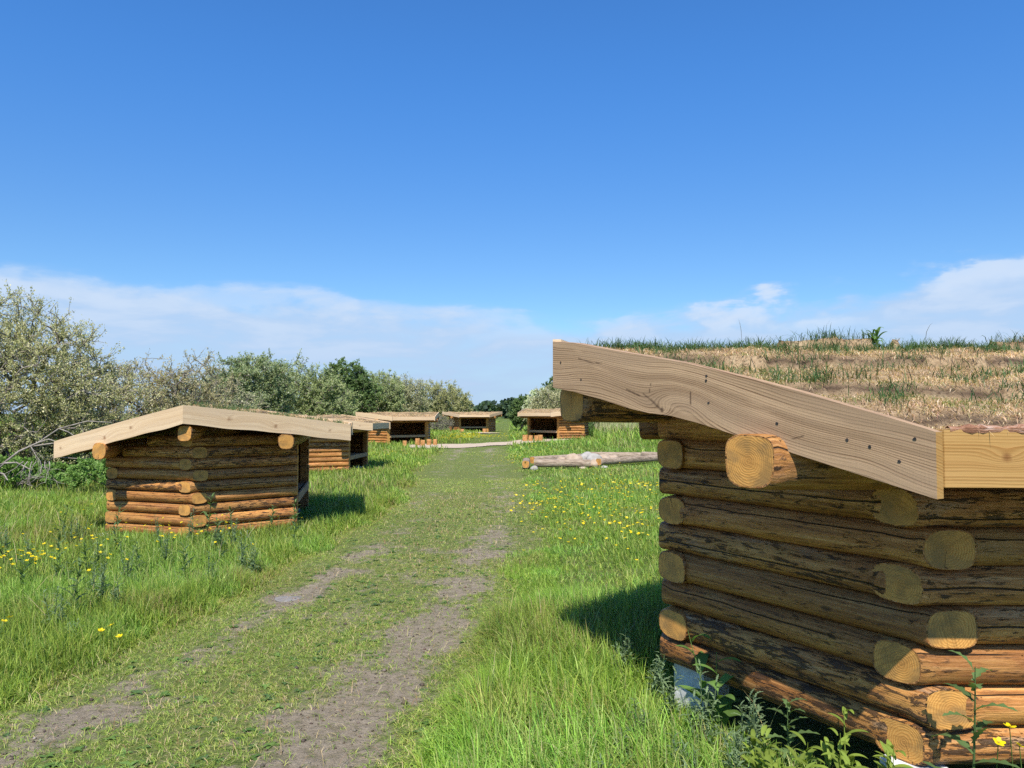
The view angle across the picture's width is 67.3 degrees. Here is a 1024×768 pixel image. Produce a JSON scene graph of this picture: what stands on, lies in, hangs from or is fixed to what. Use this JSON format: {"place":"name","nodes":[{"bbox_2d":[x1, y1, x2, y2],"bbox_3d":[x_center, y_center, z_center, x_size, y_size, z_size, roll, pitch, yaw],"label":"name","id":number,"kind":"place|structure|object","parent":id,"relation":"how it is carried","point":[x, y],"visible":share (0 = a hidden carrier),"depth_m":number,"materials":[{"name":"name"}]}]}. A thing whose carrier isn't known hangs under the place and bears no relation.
{"place":"outdoors","nodes":[
{"label":"outdoors","id":0,"kind":"place"},
{"bbox_2d":[0,447,565,767],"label":"dirt track","id":1,"kind":"structure","parent":0,"point":[300,749],"depth_m":5.00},
{"bbox_2d":[0,516,523,767],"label":"pebbles","id":2,"kind":"object","parent":1,"relation":"on","point":[303,739],"visible":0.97,"depth_m":4.57,"materials":[{"name":"grey stone"}]},
{"bbox_2d":[274,596,301,601],"bbox_3d":[-1.967,1.900,6.796,0.248,0.020,0.212,1,-2,-24],"label":"stone","id":3,"kind":"object","parent":1,"relation":"on","point":[283,599],"visible":0.98,"depth_m":6.78,"materials":[{"name":"grey stone"}]},
{"bbox_2d":[0,468,779,762],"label":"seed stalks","id":4,"kind":"object","parent":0,"point":[242,564],"visible":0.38,"depth_m":8.06,"materials":[{"name":"plant"}]},
{"bbox_2d":[409,439,565,447],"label":"gravel path","id":5,"kind":"structure","parent":0,"point":[471,445],"depth_m":40.02,"materials":[{"name":"beige gravel"}]},
{"bbox_2d":[0,414,1023,767],"bbox_3d":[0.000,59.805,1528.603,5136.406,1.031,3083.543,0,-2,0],"label":"meadow","id":6,"kind":"structure","parent":0,"point":[868,750],"depth_m":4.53,"materials":[{"name":"green plant"}]},
{"bbox_2d":[0,522,11,553],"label":"leafy weed","id":7,"kind":"object","parent":6,"relation":"on","point":[6,537],"visible":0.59,"depth_m":9.07,"materials":[{"name":"green plant"}]},
{"bbox_2d":[0,535,14,562],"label":"leafy weed","id":8,"kind":"object","parent":6,"relation":"on","point":[2,553],"visible":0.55,"depth_m":8.12,"materials":[{"name":"green plant"}]},
{"bbox_2d":[11,553,32,585],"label":"leafy weed","id":9,"kind":"object","parent":6,"relation":"on","point":[20,571],"visible":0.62,"depth_m":6.81,"materials":[{"name":"green plant"}]},
{"bbox_2d":[22,534,35,569],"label":"leafy weed","id":10,"kind":"object","parent":6,"relation":"on","point":[28,549],"visible":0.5,"depth_m":7.96,"materials":[{"name":"green plant"}]},
{"bbox_2d":[12,462,47,487],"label":"fallen branch","id":11,"kind":"object","parent":6,"relation":"on","point":[23,477],"visible":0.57,"depth_m":16.54,"materials":[{"name":"grey wood"}]},
{"bbox_2d":[3,459,63,489],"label":"fallen branch","id":12,"kind":"object","parent":6,"relation":"on","point":[34,475],"visible":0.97,"depth_m":15.93,"materials":[{"name":"grey wood"}]},
{"bbox_2d":[0,452,85,487],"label":"undergrowth bush","id":13,"kind":"object","parent":6,"relation":"on","point":[16,477],"visible":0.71,"depth_m":16.80,"materials":[{"name":"green plant"}]},
{"bbox_2d":[38,584,69,631],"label":"leafy weed","id":14,"kind":"object","parent":6,"relation":"on","point":[56,609],"visible":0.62,"depth_m":5.56,"materials":[{"name":"green plant"}]},
{"bbox_2d":[0,421,111,480],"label":"fallen branch","id":15,"kind":"object","parent":6,"relation":"on","point":[17,452],"visible":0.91,"depth_m":16.27,"materials":[{"name":"grey wood"}]},
{"bbox_2d":[45,534,76,578],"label":"leafy weed","id":16,"kind":"object","parent":6,"relation":"on","point":[58,545],"visible":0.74,"depth_m":7.43,"materials":[{"name":"green plant"}]},
{"bbox_2d":[52,504,73,538],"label":"leafy weed","id":17,"kind":"object","parent":6,"relation":"on","point":[64,525],"visible":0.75,"depth_m":10.15,"materials":[{"name":"green plant"}]},
{"bbox_2d":[59,509,80,542],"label":"leafy weed","id":18,"kind":"object","parent":6,"relation":"on","point":[70,529],"visible":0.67,"depth_m":9.66,"materials":[{"name":"green plant"}]},
{"bbox_2d":[39,447,106,479],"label":"undergrowth bush","id":19,"kind":"object","parent":6,"relation":"on","point":[67,460],"visible":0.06,"depth_m":18.50,"materials":[{"name":"green plant"}]},
{"bbox_2d":[59,558,89,614],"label":"leafy weed","id":20,"kind":"object","parent":6,"relation":"on","point":[73,586],"visible":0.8,"depth_m":5.93,"materials":[{"name":"green plant"}]},
{"bbox_2d":[40,456,111,489],"bbox_3d":[-8.110,1.874,16.207,3.455,0.969,1.961,0,-2,0],"label":"undergrowth bush","id":21,"kind":"object","parent":6,"relation":"on","point":[97,468],"visible":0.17,"depth_m":15.73,"materials":[{"name":"green plant"}]},
{"bbox_2d":[0,279,164,480],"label":"willow shrub","id":22,"kind":"object","parent":6,"relation":"on","point":[45,404],"visible":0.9,"depth_m":18.13,"materials":[{"name":"grey plant"}]},
{"bbox_2d":[76,515,89,541],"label":"leafy weed","id":23,"kind":"object","parent":6,"relation":"on","point":[82,529],"visible":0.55,"depth_m":9.79,"materials":[{"name":"green plant"}]},
{"bbox_2d":[70,540,99,575],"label":"leafy weed","id":24,"kind":"object","parent":6,"relation":"on","point":[84,553],"visible":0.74,"depth_m":7.61,"materials":[{"name":"green plant"}]},
{"bbox_2d":[86,559,106,597],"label":"leafy weed","id":25,"kind":"object","parent":6,"relation":"on","point":[91,583],"visible":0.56,"depth_m":6.44,"materials":[{"name":"green plant"}]},
{"bbox_2d":[88,528,105,570],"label":"leafy weed","id":26,"kind":"object","parent":6,"relation":"on","point":[97,549],"visible":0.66,"depth_m":8.02,"materials":[{"name":"green plant"}]},
{"bbox_2d":[93,553,111,602],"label":"leafy weed","id":27,"kind":"object","parent":6,"relation":"on","point":[102,577],"visible":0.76,"depth_m":6.29,"materials":[{"name":"green plant"}]},
{"bbox_2d":[102,507,124,538],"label":"leafy weed","id":28,"kind":"object","parent":6,"relation":"on","point":[118,521],"visible":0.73,"depth_m":10.13,"materials":[{"name":"green plant"}]},
{"bbox_2d":[108,574,122,610],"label":"leafy weed","id":29,"kind":"object","parent":6,"relation":"on","point":[114,591],"visible":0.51,"depth_m":6.10,"materials":[{"name":"green plant"}]},
{"bbox_2d":[108,522,122,553],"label":"leafy weed","id":30,"kind":"object","parent":6,"relation":"on","point":[115,541],"visible":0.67,"depth_m":8.96,"materials":[{"name":"green plant"}]},
{"bbox_2d":[117,543,137,579],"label":"leafy weed","id":31,"kind":"object","parent":6,"relation":"on","point":[128,565],"visible":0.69,"depth_m":7.14,"materials":[{"name":"green plant"}]},
{"bbox_2d":[124,540,150,574],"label":"leafy weed","id":32,"kind":"object","parent":6,"relation":"on","point":[137,556],"visible":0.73,"depth_m":7.64,"materials":[{"name":"green plant"}]},
{"bbox_2d":[56,347,244,458],"bbox_3d":[-10.678,0.819,22.447,5.403,3.922,3.810,0,-2,0],"label":"willow shrub","id":33,"kind":"object","parent":6,"relation":"on","point":[164,379],"visible":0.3,"depth_m":22.34,"materials":[{"name":"grey plant"}]},
{"bbox_2d":[156,527,175,567],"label":"leafy weed","id":34,"kind":"object","parent":6,"relation":"on","point":[165,547],"visible":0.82,"depth_m":8.13,"materials":[{"name":"green plant"}]},
{"bbox_2d":[175,542,195,577],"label":"leafy weed","id":35,"kind":"object","parent":6,"relation":"on","point":[185,565],"visible":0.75,"depth_m":7.29,"materials":[{"name":"green plant"}]},
{"bbox_2d":[185,508,196,539],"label":"leafy weed","id":36,"kind":"object","parent":6,"relation":"on","point":[189,531],"visible":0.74,"depth_m":9.65,"materials":[{"name":"green plant"}]},
{"bbox_2d":[54,400,352,537],"bbox_3d":[-4.626,1.368,12.359,4.012,2.208,5.323,0,-2,-11],"label":"log shelter","id":37,"kind":"object","parent":6,"relation":"on","point":[174,466],"visible":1,"depth_m":10.63,"materials":[{"name":"brown wood"}]},
{"bbox_2d":[145,368,268,408],"bbox_3d":[-11.595,1.183,29.059,4.998,3.533,3.014,1,-2,-14],"label":"willow shrub","id":38,"kind":"object","parent":6,"relation":"on","point":[246,404],"visible":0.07,"depth_m":29.10,"materials":[{"name":"grey plant"}]},
{"bbox_2d":[196,493,219,536],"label":"leafy weed","id":39,"kind":"object","parent":6,"relation":"on","point":[207,515],"visible":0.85,"depth_m":10.14,"materials":[{"name":"green plant"}]},
{"bbox_2d":[204,550,217,582],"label":"leafy weed","id":40,"kind":"object","parent":6,"relation":"on","point":[212,567],"visible":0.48,"depth_m":7.12,"materials":[{"name":"green plant"}]},
{"bbox_2d":[207,517,225,547],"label":"leafy weed","id":41,"kind":"object","parent":6,"relation":"on","point":[216,527],"visible":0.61,"depth_m":9.01,"materials":[{"name":"green plant"}]},
{"bbox_2d":[211,529,228,564],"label":"leafy weed","id":42,"kind":"object","parent":6,"relation":"on","point":[220,540],"visible":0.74,"depth_m":8.32,"materials":[{"name":"green plant"}]},
{"bbox_2d":[225,511,239,552],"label":"leafy weed","id":43,"kind":"object","parent":6,"relation":"on","point":[234,534],"visible":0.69,"depth_m":9.16,"materials":[{"name":"green plant"}]},
{"bbox_2d":[226,506,238,534],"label":"leafy weed","id":44,"kind":"object","parent":6,"relation":"on","point":[229,509],"visible":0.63,"depth_m":10.33,"materials":[{"name":"green plant"}]},
{"bbox_2d":[234,528,248,572],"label":"leafy weed","id":45,"kind":"object","parent":6,"relation":"on","point":[241,548],"visible":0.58,"depth_m":7.87,"materials":[{"name":"green plant"}]},
{"bbox_2d":[196,348,299,413],"bbox_3d":[-11.827,0.738,33.989,5.128,4.761,3.784,0,-2,0],"label":"hawthorn tree","id":46,"kind":"object","parent":6,"relation":"on","point":[251,374],"visible":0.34,"depth_m":33.52,"materials":[{"name":"green plant"}]},
{"bbox_2d":[239,536,261,573],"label":"leafy weed","id":47,"kind":"object","parent":6,"relation":"on","point":[252,554],"visible":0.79,"depth_m":7.70,"materials":[{"name":"green plant"}]},
{"bbox_2d":[260,505,277,530],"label":"leafy weed","id":48,"kind":"object","parent":6,"relation":"on","point":[271,519],"visible":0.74,"depth_m":10.69,"materials":[{"name":"green plant"}]},
{"bbox_2d":[283,509,303,541],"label":"leafy weed","id":49,"kind":"object","parent":6,"relation":"on","point":[294,524],"visible":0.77,"depth_m":9.62,"materials":[{"name":"green plant"}]},
{"bbox_2d":[3,504,588,767],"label":"track herbs","id":50,"kind":"object","parent":6,"relation":"on","point":[272,743],"visible":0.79,"depth_m":4.60,"materials":[{"name":"green plant"}]},
{"bbox_2d":[242,348,362,415],"bbox_3d":[-10.463,0.735,37.490,6.310,5.023,3.959,0,-2,0],"label":"willow tree","id":51,"kind":"object","parent":6,"relation":"on","point":[314,391],"visible":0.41,"depth_m":37.09,"materials":[{"name":"green plant"}]},
{"bbox_2d":[9,492,614,767],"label":"dry stalks","id":52,"kind":"object","parent":6,"relation":"on","point":[450,496],"visible":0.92,"depth_m":6.57,"materials":[{"name":"plant"}]},
{"bbox_2d":[305,413,389,471],"bbox_3d":[-6.245,2.023,25.535,3.892,2.185,5.323,0,-2,3],"label":"log shelter","id":53,"kind":"object","parent":6,"relation":"on","point":[328,453],"visible":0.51,"depth_m":24.11,"materials":[{"name":"brown wood"}]},
{"bbox_2d":[314,356,383,415],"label":"dark tree","id":54,"kind":"object","parent":6,"relation":"on","point":[359,380],"visible":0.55,"depth_m":44.54,"materials":[{"name":"green plant"}]},
{"bbox_2d":[337,368,407,414],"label":"willow tree","id":55,"kind":"object","parent":6,"relation":"on","point":[392,402],"visible":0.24,"depth_m":48.52,"materials":[{"name":"grey plant"}]},
{"bbox_2d":[83,432,666,559],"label":"yellow flowers","id":56,"kind":"object","parent":6,"relation":"on","point":[560,483],"visible":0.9,"depth_m":13.26,"materials":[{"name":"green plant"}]},
{"bbox_2d":[355,411,438,443],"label":"log shelter","id":57,"kind":"object","parent":6,"relation":"on","point":[407,426],"visible":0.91,"depth_m":43.90,"materials":[{"name":"brown wood"}]},
{"bbox_2d":[295,397,517,418],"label":"distant wood","id":58,"kind":"object","parent":6,"relation":"on","point":[503,406],"visible":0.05,"depth_m":237.62,"materials":[{"name":"green plant"}]},
{"bbox_2d":[377,373,436,412],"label":"willow tree","id":59,"kind":"object","parent":6,"relation":"on","point":[411,405],"visible":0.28,"depth_m":52.54,"materials":[{"name":"grey plant"}]},
{"bbox_2d":[410,379,473,427],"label":"willow tree","id":60,"kind":"object","parent":6,"relation":"on","point":[450,397],"visible":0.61,"depth_m":75.23,"materials":[{"name":"grey plant"}]},
{"bbox_2d":[430,413,453,430],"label":"bare shrub","id":61,"kind":"object","parent":6,"relation":"on","point":[444,421],"visible":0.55,"depth_m":65.86,"materials":[{"name":"grey plant"}]},
{"bbox_2d":[442,411,501,431],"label":"log shelter","id":62,"kind":"object","parent":6,"relation":"on","point":[480,421],"visible":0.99,"depth_m":67.31,"materials":[{"name":"brown wood"}]},
{"bbox_2d":[507,394,529,430],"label":"dark tree","id":63,"kind":"object","parent":6,"relation":"on","point":[516,408],"visible":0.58,"depth_m":65.50,"materials":[{"name":"green plant"}]},
{"bbox_2d":[522,458,529,467],"bbox_3d":[0.445,2.485,24.198,0.239,0.244,1.452,0,-2,2],"label":"fire pit log","id":64,"kind":"object","parent":6,"relation":"on","point":[525,462],"visible":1,"depth_m":23.48,"materials":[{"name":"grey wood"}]},
{"bbox_2d":[521,387,548,409],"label":"white blossom bush","id":65,"kind":"object","parent":6,"relation":"on","point":[531,394],"visible":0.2,"depth_m":63.85,"materials":[{"name":"grey plant"}]},
{"bbox_2d":[523,381,561,420],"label":"willow tree","id":66,"kind":"object","parent":6,"relation":"on","point":[542,400],"visible":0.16,"depth_m":57.28,"materials":[{"name":"grey plant"}]},
{"bbox_2d":[541,376,560,405],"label":"dark tree","id":67,"kind":"object","parent":6,"relation":"on","point":[547,384],"visible":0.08,"depth_m":68.73,"materials":[{"name":"green plant"}]},
{"bbox_2d":[518,408,588,438],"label":"log shelter","id":68,"kind":"object","parent":6,"relation":"on","point":[546,422],"visible":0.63,"depth_m":44.97,"materials":[{"name":"brown wood"}]},
{"bbox_2d":[530,454,580,463],"bbox_3d":[1.554,2.507,25.824,0.236,0.248,2.539,-2,-3,45],"label":"fire pit log","id":69,"kind":"object","parent":6,"relation":"on","point":[544,457],"visible":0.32,"depth_m":25.25,"materials":[{"name":"grey wood"}]},
{"bbox_2d":[534,459,590,466],"bbox_3d":[1.510,2.391,23.201,1.702,0.250,0.234,0,-2,2],"label":"fire pit log","id":70,"kind":"object","parent":6,"relation":"on","point":[562,462],"visible":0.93,"depth_m":23.10,"materials":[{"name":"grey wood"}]},
{"bbox_2d":[565,453,582,458],"bbox_3d":[2.011,2.441,24.930,0.638,0.398,0.572,0,-2,0],"label":"stone","id":71,"kind":"object","parent":6,"relation":"on","point":[572,456],"visible":0.43,"depth_m":24.75,"materials":[{"name":"beige stone"}]},
{"bbox_2d":[586,453,601,459],"bbox_3d":[2.628,2.432,24.512,0.512,0.444,0.419,0,-2,0],"label":"stone","id":72,"kind":"object","parent":6,"relation":"on","point":[591,456],"visible":0.52,"depth_m":24.44,"materials":[{"name":"grey stone"}]},
{"bbox_2d":[592,422,638,437],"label":"pale reeds","id":73,"kind":"object","parent":6,"relation":"on","point":[631,426],"visible":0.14,"depth_m":44.70,"materials":[{"name":"green plant"}]},
{"bbox_2d":[591,452,640,456],"bbox_3d":[3.535,2.491,26.724,1.842,0.255,0.239,0,-2,6],"label":"fire pit log","id":74,"kind":"object","parent":6,"relation":"on","point":[623,454],"visible":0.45,"depth_m":26.61,"materials":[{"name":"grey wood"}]},
{"bbox_2d":[605,727,634,767],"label":"leafy weed","id":75,"kind":"object","parent":6,"relation":"on","point":[624,745],"visible":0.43,"depth_m":3.47,"materials":[{"name":"green plant"}]},
{"bbox_2d":[612,628,638,683],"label":"leafy weed","id":76,"kind":"object","parent":6,"relation":"on","point":[624,653],"visible":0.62,"depth_m":4.63,"materials":[{"name":"green plant"}]},
{"bbox_2d":[596,455,657,464],"bbox_3d":[3.835,2.407,24.476,3.416,0.218,0.225,2,-3,-45],"label":"fire pit log","id":77,"kind":"object","parent":6,"relation":"on","point":[621,460],"visible":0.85,"depth_m":24.09,"materials":[{"name":"grey wood"}]},
{"bbox_2d":[627,697,650,739],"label":"leafy weed","id":78,"kind":"object","parent":6,"relation":"on","point":[643,716],"visible":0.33,"depth_m":3.69,"materials":[{"name":"green plant"}]},
{"bbox_2d":[643,651,672,702],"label":"leafy weed","id":79,"kind":"object","parent":6,"relation":"on","point":[655,678],"visible":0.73,"depth_m":4.27,"materials":[{"name":"green plant"}]},
{"bbox_2d":[652,654,683,734],"bbox_3d":[0.793,1.585,3.897,0.197,0.388,0.183,-2,-3,35],"label":"leafy weed","id":80,"kind":"object","parent":6,"relation":"on","point":[672,694],"visible":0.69,"depth_m":3.89,"materials":[{"name":"green plant"}]},
{"bbox_2d":[668,732,702,767],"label":"leafy weed","id":81,"kind":"object","parent":6,"relation":"on","point":[682,754],"visible":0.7,"depth_m":3.29,"materials":[{"name":"green plant"}]},
{"bbox_2d":[679,694,723,764],"bbox_3d":[0.874,1.608,3.554,0.187,0.322,0.204,0,-2,-6],"label":"leafy weed","id":82,"kind":"object","parent":6,"relation":"on","point":[707,724],"visible":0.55,"depth_m":3.55,"materials":[{"name":"green plant"}]},
{"bbox_2d":[685,660,724,743],"bbox_3d":[0.906,1.560,3.664,0.238,0.443,0.185,2,-3,-44],"label":"leafy weed","id":83,"kind":"object","parent":6,"relation":"on","point":[705,704],"visible":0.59,"depth_m":3.69,"materials":[{"name":"green plant"}]},
{"bbox_2d":[676,632,755,739],"bbox_3d":[1.022,1.516,3.826,0.409,0.520,0.382,0,-2,7],"label":"leafy weed","id":84,"kind":"object","parent":6,"relation":"on","point":[723,709],"visible":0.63,"depth_m":3.83,"materials":[{"name":"green plant"}]},
{"bbox_2d":[722,722,750,767],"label":"leafy weed","id":85,"kind":"object","parent":6,"relation":"on","point":[739,742],"visible":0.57,"depth_m":3.28,"materials":[{"name":"green plant"}]},
{"bbox_2d":[716,729,759,767],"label":"leafy weed","id":86,"kind":"object","parent":6,"relation":"on","point":[735,765],"visible":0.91,"depth_m":3.10,"materials":[{"name":"green plant"}]},
{"bbox_2d":[731,688,767,751],"bbox_3d":[1.125,1.591,3.559,0.242,0.376,0.177,0,-2,-4],"label":"leafy weed","id":87,"kind":"object","parent":6,"relation":"on","point":[744,714],"visible":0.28,"depth_m":3.56,"materials":[{"name":"green plant"}]},
{"bbox_2d":[739,691,770,759],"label":"leafy weed","id":88,"kind":"object","parent":6,"relation":"on","point":[753,725],"visible":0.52,"depth_m":3.41,"materials":[{"name":"green plant"}]},
{"bbox_2d":[738,725,780,767],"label":"leafy weed","id":89,"kind":"object","parent":6,"relation":"on","point":[754,739],"visible":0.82,"depth_m":3.16,"materials":[{"name":"green plant"}]},
{"bbox_2d":[744,746,781,767],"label":"leafy weed","id":90,"kind":"object","parent":6,"relation":"on","point":[762,763],"visible":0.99,"depth_m":3.01,"materials":[{"name":"green plant"}]},
{"bbox_2d":[553,324,1023,767],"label":"log shelter","id":91,"kind":"object","parent":6,"relation":"on","point":[841,525],"visible":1,"depth_m":3.22,"materials":[{"name":"brown wood"}]},
{"bbox_2d":[866,327,886,343],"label":"leafy weed","id":92,"kind":"object","parent":91,"relation":"on","point":[875,336],"visible":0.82,"depth_m":4.32,"materials":[{"name":"green plant"}]},
{"bbox_2d":[764,698,819,767],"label":"leafy weed","id":93,"kind":"object","parent":6,"relation":"on","point":[790,738],"visible":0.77,"depth_m":3.38,"materials":[{"name":"green plant"}]},
{"bbox_2d":[793,758,815,767],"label":"leafy weed","id":94,"kind":"object","parent":6,"relation":"on","point":[809,765],"visible":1,"depth_m":2.84,"materials":[{"name":"green plant"}]},
{"bbox_2d":[784,731,827,767],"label":"leafy weed","id":95,"kind":"object","parent":6,"relation":"on","point":[807,756],"visible":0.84,"depth_m":3.00,"materials":[{"name":"green plant"}]},
{"bbox_2d":[812,707,868,767],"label":"leafy weed","id":96,"kind":"object","parent":6,"relation":"on","point":[825,748],"visible":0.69,"depth_m":3.12,"materials":[{"name":"green plant"}]},
{"bbox_2d":[822,728,861,767],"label":"leafy weed","id":97,"kind":"object","parent":6,"relation":"on","point":[835,756],"visible":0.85,"depth_m":2.98,"materials":[{"name":"green plant"}]},
{"bbox_2d":[840,750,865,767],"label":"leafy weed","id":98,"kind":"object","parent":6,"relation":"on","point":[846,758],"visible":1,"depth_m":2.82,"materials":[{"name":"green plant"}]},
{"bbox_2d":[873,741,905,767],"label":"leafy weed","id":99,"kind":"object","parent":6,"relation":"on","point":[888,750],"visible":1,"depth_m":2.84,"materials":[{"name":"green plant"}]},
{"bbox_2d":[872,739,912,767],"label":"leafy weed","id":100,"kind":"object","parent":6,"relation":"on","point":[888,743],"visible":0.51,"depth_m":2.99,"materials":[{"name":"green plant"}]},
{"bbox_2d":[922,650,1019,767],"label":"leafy weed","id":101,"kind":"object","parent":6,"relation":"on","point":[973,686],"visible":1,"depth_m":2.71,"materials":[{"name":"green plant"}]},
{"bbox_2d":[993,737,1005,767],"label":"buttercup","id":102,"kind":"object","parent":6,"relation":"on","point":[998,741],"visible":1,"depth_m":2.67,"materials":[{"name":"yellow plant"}]},
{"bbox_2d":[1003,722,1016,767],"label":"buttercup","id":103,"kind":"object","parent":6,"relation":"on","point":[1008,724],"visible":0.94,"depth_m":2.67,"materials":[{"name":"yellow plant"}]},
{"bbox_2d":[0,0,1023,413],"label":"sky","id":104,"kind":"structure","parent":0,"point":[436,190],"materials":[{"name":"blue"}]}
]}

